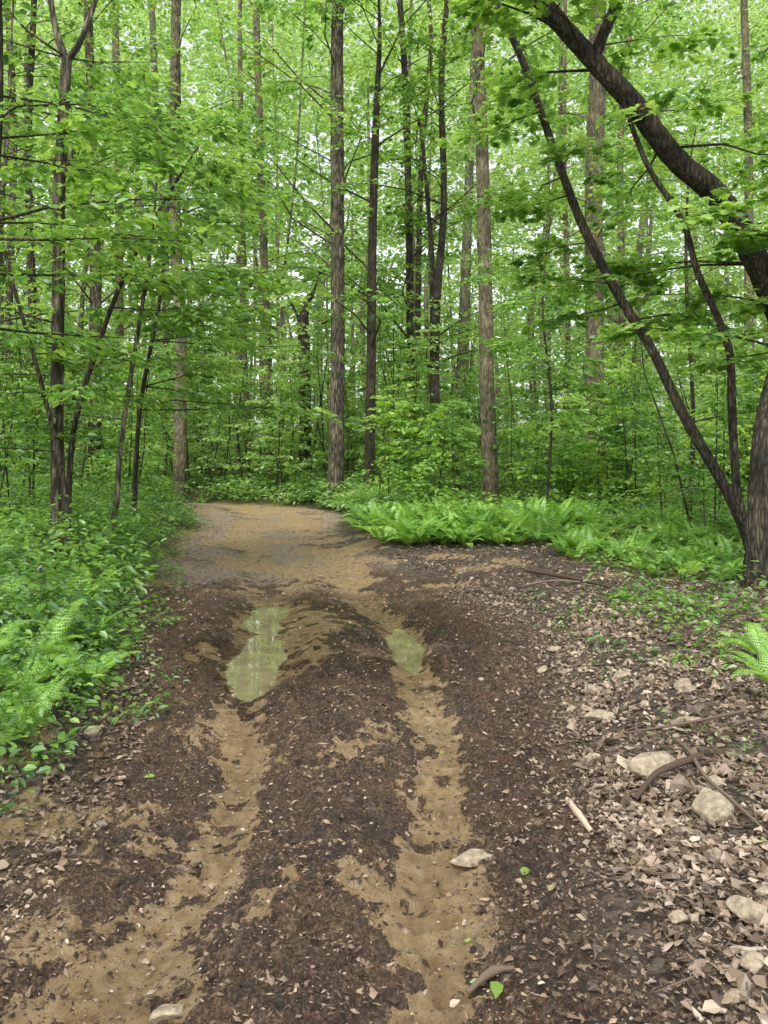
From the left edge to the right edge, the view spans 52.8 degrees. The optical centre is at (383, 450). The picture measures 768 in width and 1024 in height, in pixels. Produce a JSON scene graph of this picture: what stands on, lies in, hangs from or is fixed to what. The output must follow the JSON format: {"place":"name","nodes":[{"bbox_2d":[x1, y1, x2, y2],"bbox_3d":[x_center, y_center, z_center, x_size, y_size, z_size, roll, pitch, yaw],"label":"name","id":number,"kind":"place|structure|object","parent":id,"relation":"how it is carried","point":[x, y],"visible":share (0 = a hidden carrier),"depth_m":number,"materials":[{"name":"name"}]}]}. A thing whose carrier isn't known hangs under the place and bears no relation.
{"place":"outdoors","nodes":[
{"label":"outdoors","id":0,"kind":"place"},
{"bbox_2d":[0,502,669,1023],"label":"dirt road","id":1,"kind":"structure","parent":0,"point":[318,626],"depth_m":3.35,"materials":[{"name":"brown soil"}]},
{"bbox_2d":[149,1004,184,1021],"bbox_3d":[-0.619,1.614,2.217,0.092,0.045,0.068,0,0,0],"label":"rock","id":2,"kind":"object","parent":1,"relation":"on","point":[167,1011],"visible":1,"depth_m":2.20,"materials":[{"name":"stone"}]},
{"bbox_2d":[225,606,289,702],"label":"puddle","id":3,"kind":"object","parent":1,"relation":"on","point":[252,671],"visible":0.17,"depth_m":6.28,"materials":[{"name":"liquid"}]},
{"bbox_2d":[144,751,528,997],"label":"fallen green leaves","id":4,"kind":"object","parent":1,"relation":"on","point":[496,988],"visible":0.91,"depth_m":2.32,"materials":[{"name":"green plant"}]},
{"bbox_2d":[0,584,767,1023],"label":"mud crumbs","id":5,"kind":"object","parent":1,"relation":"on","point":[372,992],"visible":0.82,"depth_m":2.74,"materials":[{"name":"brown soil"}]},
{"bbox_2d":[385,629,425,674],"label":"puddle","id":6,"kind":"object","parent":1,"relation":"on","point":[409,651],"visible":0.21,"depth_m":6.53,"materials":[{"name":"liquid"}]},
{"bbox_2d":[449,849,491,866],"bbox_3d":[0.349,1.619,3.075,0.174,0.052,0.089,0,0,-33],"label":"rock","id":7,"kind":"object","parent":1,"relation":"on","point":[471,858],"visible":0.88,"depth_m":3.05,"materials":[{"name":"stone"}]},
{"bbox_2d":[466,965,514,994],"bbox_3d":[0.321,1.603,2.354,0.163,0.059,0.032,0,0,-19],"label":"fallen branch","id":8,"kind":"object","parent":1,"relation":"on","point":[490,972],"visible":1,"depth_m":2.35,"materials":[{"name":"brown wood"}]},
{"bbox_2d":[537,666,547,672],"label":"rock","id":9,"kind":"object","parent":1,"relation":"on","point":[543,669],"visible":0.97,"depth_m":5.58,"materials":[{"name":"stone"}]},
{"bbox_2d":[428,566,767,1023],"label":"fallen leaves","id":10,"kind":"object","parent":1,"relation":"on","point":[696,937],"visible":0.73,"depth_m":4.01,"materials":[{"name":"brown plant"}]},
{"bbox_2d":[0,446,767,1023],"bbox_3d":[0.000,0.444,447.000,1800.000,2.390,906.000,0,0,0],"label":"ground","id":11,"kind":"structure","parent":0,"point":[386,550],"depth_m":4.57,"materials":[{"name":"brown soil"}]},
{"bbox_2d":[0,620,31,651],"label":"fern","id":12,"kind":"object","parent":11,"relation":"on","point":[3,637],"visible":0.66,"depth_m":4.72,"materials":[{"name":"green plant"}]},
{"bbox_2d":[0,574,59,626],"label":"fern","id":13,"kind":"object","parent":11,"relation":"on","point":[23,581],"visible":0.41,"depth_m":5.81,"materials":[{"name":"green plant"}]},
{"bbox_2d":[0,679,67,741],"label":"fern","id":14,"kind":"object","parent":11,"relation":"on","point":[35,709],"visible":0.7,"depth_m":3.85,"materials":[{"name":"green plant"}]},
{"bbox_2d":[0,654,81,712],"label":"fern","id":15,"kind":"object","parent":11,"relation":"on","point":[36,688],"visible":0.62,"depth_m":4.43,"materials":[{"name":"green plant"}]},
{"bbox_2d":[1,668,82,715],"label":"fern","id":16,"kind":"object","parent":11,"relation":"on","point":[16,701],"visible":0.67,"depth_m":4.20,"materials":[{"name":"green plant"}]},
{"bbox_2d":[0,0,85,474],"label":"maple tree","id":17,"kind":"object","parent":11,"relation":"on","point":[9,292],"visible":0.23,"depth_m":27.89,"materials":[{"name":"green plant"}]},
{"bbox_2d":[2,598,84,655],"bbox_3d":[-2.299,1.203,4.987,0.786,0.363,0.676,0,0,-28],"label":"fern","id":18,"kind":"object","parent":11,"relation":"on","point":[56,630],"visible":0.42,"depth_m":5.13,"materials":[{"name":"green plant"}]},
{"bbox_2d":[0,0,129,479],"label":"maple tree","id":19,"kind":"object","parent":11,"relation":"on","point":[30,254],"visible":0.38,"depth_m":23.91,"materials":[{"name":"green plant"}]},
{"bbox_2d":[0,206,134,569],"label":"young maple tree","id":20,"kind":"object","parent":11,"relation":"on","point":[52,434],"visible":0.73,"depth_m":8.78,"materials":[{"name":"green plant"}]},
{"bbox_2d":[84,725,100,735],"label":"rock","id":21,"kind":"object","parent":11,"relation":"on","point":[94,731],"visible":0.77,"depth_m":4.28,"materials":[{"name":"stone"}]},
{"bbox_2d":[0,0,186,422],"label":"young beech tree","id":22,"kind":"object","parent":11,"relation":"on","point":[5,179],"visible":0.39,"depth_m":12.66,"materials":[{"name":"green plant"}]},
{"bbox_2d":[0,0,192,552],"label":"young maple tree","id":23,"kind":"object","parent":11,"relation":"on","point":[57,374],"visible":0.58,"depth_m":9.46,"materials":[{"name":"green plant"}]},
{"bbox_2d":[1,0,195,484],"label":"maple tree","id":24,"kind":"object","parent":11,"relation":"on","point":[96,302],"visible":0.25,"depth_m":25.88,"materials":[{"name":"green plant"}]},
{"bbox_2d":[0,0,238,380],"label":"young beech tree","id":25,"kind":"object","parent":11,"relation":"on","point":[94,134],"visible":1,"depth_m":7.29,"materials":[{"name":"green plant"}]},
{"bbox_2d":[2,3,241,433],"bbox_3d":[-9.573,-8.512,29.849,8.634,19.783,6.924,0,0,0],"label":"oak tree","id":26,"kind":"object","parent":11,"relation":"on","point":[115,52],"visible":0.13,"depth_m":29.87,"materials":[{"name":"green plant"}]},
{"bbox_2d":[0,86,276,569],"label":"young maple tree","id":27,"kind":"object","parent":11,"relation":"on","point":[97,213],"visible":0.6,"depth_m":9.58,"materials":[{"name":"green plant"}]},
{"bbox_2d":[4,138,277,560],"bbox_3d":[-3.079,-1.066,9.237,3.444,5.115,2.463,0,0,0],"label":"young maple tree","id":28,"kind":"object","parent":11,"relation":"on","point":[231,168],"visible":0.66,"depth_m":9.37,"materials":[{"name":"green plant"}]},
{"bbox_2d":[71,0,218,470],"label":"oak tree","id":29,"kind":"object","parent":11,"relation":"on","point":[152,20],"visible":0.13,"depth_m":33.88,"materials":[{"name":"green plant"}]},
{"bbox_2d":[58,0,309,500],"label":"oak tree","id":30,"kind":"object","parent":11,"relation":"on","point":[179,436],"visible":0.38,"depth_m":23.85,"materials":[{"name":"green plant"}]},
{"bbox_2d":[108,83,359,543],"bbox_3d":[-2.112,-1.905,11.626,3.478,6.993,4.238,0,0,0],"label":"young beech tree","id":31,"kind":"object","parent":11,"relation":"on","point":[237,131],"visible":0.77,"depth_m":11.52,"materials":[{"name":"green plant"}]},
{"bbox_2d":[184,0,348,479],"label":"oak tree","id":32,"kind":"object","parent":11,"relation":"on","point":[263,249],"visible":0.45,"depth_m":27.94,"materials":[{"name":"green plant"}]},
{"bbox_2d":[170,0,363,472],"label":"oak tree","id":33,"kind":"object","parent":11,"relation":"on","point":[240,94],"visible":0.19,"depth_m":31.91,"materials":[{"name":"green plant"}]},
{"bbox_2d":[277,255,344,480],"bbox_3d":[-2.630,-2.824,27.022,2.541,8.143,0.635,0,0,0],"label":"dead tree snag","id":34,"kind":"object","parent":11,"relation":"on","point":[303,318],"visible":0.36,"depth_m":26.85,"materials":[{"name":"brown wood"}]},
{"bbox_2d":[209,0,413,498],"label":"maple tree","id":35,"kind":"object","parent":11,"relation":"on","point":[335,110],"visible":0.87,"depth_m":21.82,"materials":[{"name":"green plant"}]},
{"bbox_2d":[0,488,746,605],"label":"fern patch","id":36,"kind":"object","parent":11,"relation":"on","point":[405,524],"visible":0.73,"depth_m":12.38,"materials":[{"name":"green plant"}]},
{"bbox_2d":[251,0,514,489],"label":"maple tree","id":37,"kind":"object","parent":11,"relation":"on","point":[369,289],"visible":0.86,"depth_m":22.39,"materials":[{"name":"green plant"}]},
{"bbox_2d":[0,506,767,1023],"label":"fallen leaves","id":38,"kind":"object","parent":11,"relation":"on","point":[646,858],"depth_m":3.59,"materials":[{"name":"brown plant"}]},
{"bbox_2d":[0,456,767,840],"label":"undergrowth plants","id":39,"kind":"object","parent":11,"relation":"on","point":[90,522],"visible":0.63,"depth_m":7.71,"materials":[{"name":"green plant"}]},
{"bbox_2d":[29,635,143,689],"bbox_3d":[-1.892,1.338,4.821,0.625,0.296,0.661,0,0,17],"label":"fern","id":40,"kind":"object","parent":39,"relation":"on","point":[107,661],"visible":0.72,"depth_m":4.87,"materials":[{"name":"green plant"}]},
{"bbox_2d":[54,607,128,647],"bbox_3d":[-2.139,1.311,5.662,0.511,0.286,0.620,0,0,0],"label":"fern","id":41,"kind":"object","parent":39,"relation":"on","point":[88,621],"visible":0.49,"depth_m":5.76,"materials":[{"name":"green plant"}]},
{"bbox_2d":[0,0,767,484],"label":"distant trees","id":42,"kind":"object","parent":11,"relation":"on","point":[290,42],"visible":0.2,"depth_m":48.85,"materials":[{"name":"green plant"}]},
{"bbox_2d":[0,279,767,534],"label":"understory saplings","id":43,"kind":"object","parent":11,"relation":"on","point":[394,425],"visible":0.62,"depth_m":21.45,"materials":[{"name":"green plant"}]},
{"bbox_2d":[4,528,767,1023],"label":"pebbles","id":44,"kind":"object","parent":11,"relation":"on","point":[628,876],"visible":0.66,"depth_m":4.12,"materials":[{"name":"stone"}]},
{"bbox_2d":[267,0,509,474],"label":"maple tree","id":45,"kind":"object","parent":11,"relation":"on","point":[409,280],"visible":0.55,"depth_m":25.91,"materials":[{"name":"green plant"}]},
{"bbox_2d":[326,0,524,463],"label":"maple tree","id":46,"kind":"object","parent":11,"relation":"on","point":[465,157],"visible":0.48,"depth_m":28.93,"materials":[{"name":"green plant"}]},
{"bbox_2d":[349,24,518,480],"bbox_3d":[1.937,-5.317,23.631,5.522,13.476,3.607,0,0,-14],"label":"maple tree","id":47,"kind":"object","parent":11,"relation":"on","point":[429,221],"visible":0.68,"depth_m":24.12,"materials":[{"name":"green plant"}]},
{"bbox_2d":[344,0,541,488],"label":"maple tree","id":48,"kind":"object","parent":11,"relation":"on","point":[435,318],"visible":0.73,"depth_m":23.94,"materials":[{"name":"green plant"}]},
{"bbox_2d":[420,0,646,503],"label":"oak tree","id":49,"kind":"object","parent":11,"relation":"on","point":[490,478],"visible":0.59,"depth_m":19.36,"materials":[{"name":"grey plant"}]},
{"bbox_2d":[453,207,641,503],"bbox_3d":[3.521,-1.895,16.781,3.774,7.014,3.753,0,0,-23],"label":"young beech tree","id":50,"kind":"object","parent":11,"relation":"on","point":[526,344],"visible":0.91,"depth_m":16.62,"materials":[{"name":"green plant"}]},
{"bbox_2d":[523,579,583,586],"bbox_3d":[1.925,1.481,8.652,0.755,0.064,0.122,0,0,0],"label":"fallen branch","id":51,"kind":"object","parent":11,"relation":"on","point":[552,580],"visible":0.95,"depth_m":8.67,"materials":[{"name":"brown wood"}]},
{"bbox_2d":[548,646,560,651],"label":"rock","id":52,"kind":"object","parent":11,"relation":"on","point":[553,648],"visible":0.99,"depth_m":6.07,"materials":[{"name":"stone"}]},
{"bbox_2d":[524,568,612,587],"bbox_3d":[2.066,1.461,8.931,0.112,0.086,1.481,0,0,-28],"label":"fallen branch","id":53,"kind":"object","parent":11,"relation":"on","point":[563,576],"visible":0.9,"depth_m":8.85,"materials":[{"name":"brown wood"}]},
{"bbox_2d":[493,0,666,440],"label":"oak tree","id":54,"kind":"object","parent":11,"relation":"on","point":[536,162],"visible":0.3,"depth_m":32.90,"materials":[{"name":"green plant"}]},
{"bbox_2d":[433,4,744,555],"bbox_3d":[2.625,-2.627,10.428,3.625,8.526,3.036,0,0,-19],"label":"leaning maple tree","id":55,"kind":"object","parent":11,"relation":"on","point":[553,150],"visible":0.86,"depth_m":10.23,"materials":[{"name":"green plant"}]},
{"bbox_2d":[583,755,595,761],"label":"rock","id":56,"kind":"object","parent":11,"relation":"on","point":[587,756],"visible":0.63,"depth_m":3.94,"materials":[{"name":"stone"}]},
{"bbox_2d":[584,684,599,691],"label":"rock","id":57,"kind":"object","parent":11,"relation":"on","point":[593,687],"visible":0.45,"depth_m":5.00,"materials":[{"name":"stone"}]},
{"bbox_2d":[583,709,616,721],"bbox_3d":[1.254,1.548,4.487,0.194,0.070,0.111,0,0,-27],"label":"rock","id":58,"kind":"object","parent":11,"relation":"on","point":[598,715],"visible":0.89,"depth_m":4.47,"materials":[{"name":"stone"}]},
{"bbox_2d":[444,0,767,547],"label":"leaning maple tree","id":59,"kind":"object","parent":11,"relation":"on","point":[681,164],"visible":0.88,"depth_m":9.06,"materials":[{"name":"green plant"}]},
{"bbox_2d":[510,0,706,472],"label":"oak tree","id":60,"kind":"object","parent":11,"relation":"on","point":[621,319],"visible":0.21,"depth_m":29.90,"materials":[{"name":"green plant"}]},
{"bbox_2d":[497,0,728,488],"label":"oak tree","id":61,"kind":"object","parent":11,"relation":"on","point":[598,94],"visible":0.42,"depth_m":22.82,"materials":[{"name":"green plant"}]},
{"bbox_2d":[612,670,630,679],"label":"rock","id":62,"kind":"object","parent":11,"relation":"on","point":[622,673],"visible":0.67,"depth_m":5.18,"materials":[{"name":"stone"}]},
{"bbox_2d":[641,700,649,706],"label":"rock","id":63,"kind":"object","parent":11,"relation":"on","point":[645,703],"visible":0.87,"depth_m":4.57,"materials":[{"name":"stone"}]},
{"bbox_2d":[628,751,674,777],"bbox_3d":[1.304,1.518,3.704,0.253,0.114,0.139,0,0,-21],"label":"rock","id":64,"kind":"object","parent":11,"relation":"on","point":[645,764],"visible":0.65,"depth_m":3.69,"materials":[{"name":"stone"}]},
{"bbox_2d":[552,95,767,520],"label":"young beech tree","id":65,"kind":"object","parent":11,"relation":"on","point":[682,359],"visible":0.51,"depth_m":13.48,"materials":[{"name":"green plant"}]},
{"bbox_2d":[633,752,702,800],"bbox_3d":[1.299,1.500,3.584,0.451,0.129,0.075,0,0,-30],"label":"fallen branch","id":66,"kind":"object","parent":11,"relation":"on","point":[670,766],"visible":1,"depth_m":3.60,"materials":[{"name":"brown wood"}]},
{"bbox_2d":[667,909,687,923],"bbox_3d":[0.966,1.536,2.547,0.067,0.043,0.047,0,0,0],"label":"rock","id":67,"kind":"object","parent":11,"relation":"on","point":[677,916],"visible":1,"depth_m":2.53,"materials":[{"name":"stone"}]},
{"bbox_2d":[597,38,767,590],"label":"leaning maple tree","id":68,"kind":"object","parent":11,"relation":"on","point":[756,537],"visible":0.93,"depth_m":8.47,"materials":[{"name":"green plant"}]},
{"bbox_2d":[673,678,691,689],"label":"rock","id":69,"kind":"object","parent":11,"relation":"on","point":[681,683],"visible":0.74,"depth_m":4.88,"materials":[{"name":"stone"}]},
{"bbox_2d":[626,709,743,733],"bbox_3d":[1.628,1.463,4.139,0.656,0.114,0.087,0,0,-5],"label":"fallen branch","id":70,"kind":"object","parent":11,"relation":"on","point":[703,719],"visible":1,"depth_m":4.12,"materials":[{"name":"brown wood"}]},
{"bbox_2d":[675,716,700,723],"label":"rock","id":71,"kind":"object","parent":11,"relation":"on","point":[681,719],"visible":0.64,"depth_m":4.29,"materials":[{"name":"stone"}]},
{"bbox_2d":[640,0,767,465],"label":"oak tree","id":72,"kind":"object","parent":11,"relation":"on","point":[746,71],"visible":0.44,"depth_m":26.97,"materials":[{"name":"green plant"}]},
{"bbox_2d":[691,787,734,822],"bbox_3d":[1.404,1.513,3.284,0.225,0.107,0.169,0,0,-40],"label":"rock","id":73,"kind":"object","parent":11,"relation":"on","point":[716,806],"visible":0.94,"depth_m":3.25,"materials":[{"name":"stone"}]},
{"bbox_2d":[707,774,723,789],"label":"rock","id":74,"kind":"object","parent":11,"relation":"on","point":[717,780],"visible":0.65,"depth_m":3.46,"materials":[{"name":"stone"}]},
{"bbox_2d":[711,847,720,862],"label":"rock","id":75,"kind":"object","parent":11,"relation":"on","point":[716,851],"visible":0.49,"depth_m":2.89,"materials":[{"name":"stone"}]},
{"bbox_2d":[673,737,767,833],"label":"fallen branch","id":76,"kind":"object","parent":11,"relation":"on","point":[709,780],"visible":0.98,"depth_m":3.39,"materials":[{"name":"brown wood"}]},
{"bbox_2d":[701,623,767,659],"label":"fern","id":77,"kind":"object","parent":11,"relation":"on","point":[757,633],"visible":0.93,"depth_m":5.39,"materials":[{"name":"green plant"}]},
{"bbox_2d":[723,988,749,1004],"bbox_3d":[1.007,1.553,2.202,0.084,0.039,0.043,0,0,-10],"label":"rock","id":78,"kind":"object","parent":11,"relation":"on","point":[731,993],"visible":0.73,"depth_m":2.20,"materials":[{"name":"stone"}]},
{"bbox_2d":[715,643,767,684],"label":"fern","id":79,"kind":"object","parent":11,"relation":"on","point":[755,670],"visible":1,"depth_m":4.67,"materials":[{"name":"green plant"}]},
{"bbox_2d":[725,895,767,921],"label":"rock","id":80,"kind":"object","parent":11,"relation":"on","point":[739,906],"visible":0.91,"depth_m":2.53,"materials":[{"name":"stone"}]},
{"bbox_2d":[740,950,764,974],"bbox_3d":[1.095,1.526,2.296,0.084,0.059,0.058,0,0,-43],"label":"rock","id":81,"kind":"object","parent":11,"relation":"on","point":[751,958],"visible":0.93,"depth_m":2.29,"materials":[{"name":"stone"}]},
{"bbox_2d":[753,886,767,896],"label":"rock","id":82,"kind":"object","parent":11,"relation":"on","point":[761,891],"visible":1,"depth_m":2.64,"materials":[{"name":"stone"}]},
{"bbox_2d":[3,0,767,444],"label":"sky","id":83,"kind":"structure","parent":0,"point":[312,138],"materials":[{"name":"white"}]}
]}

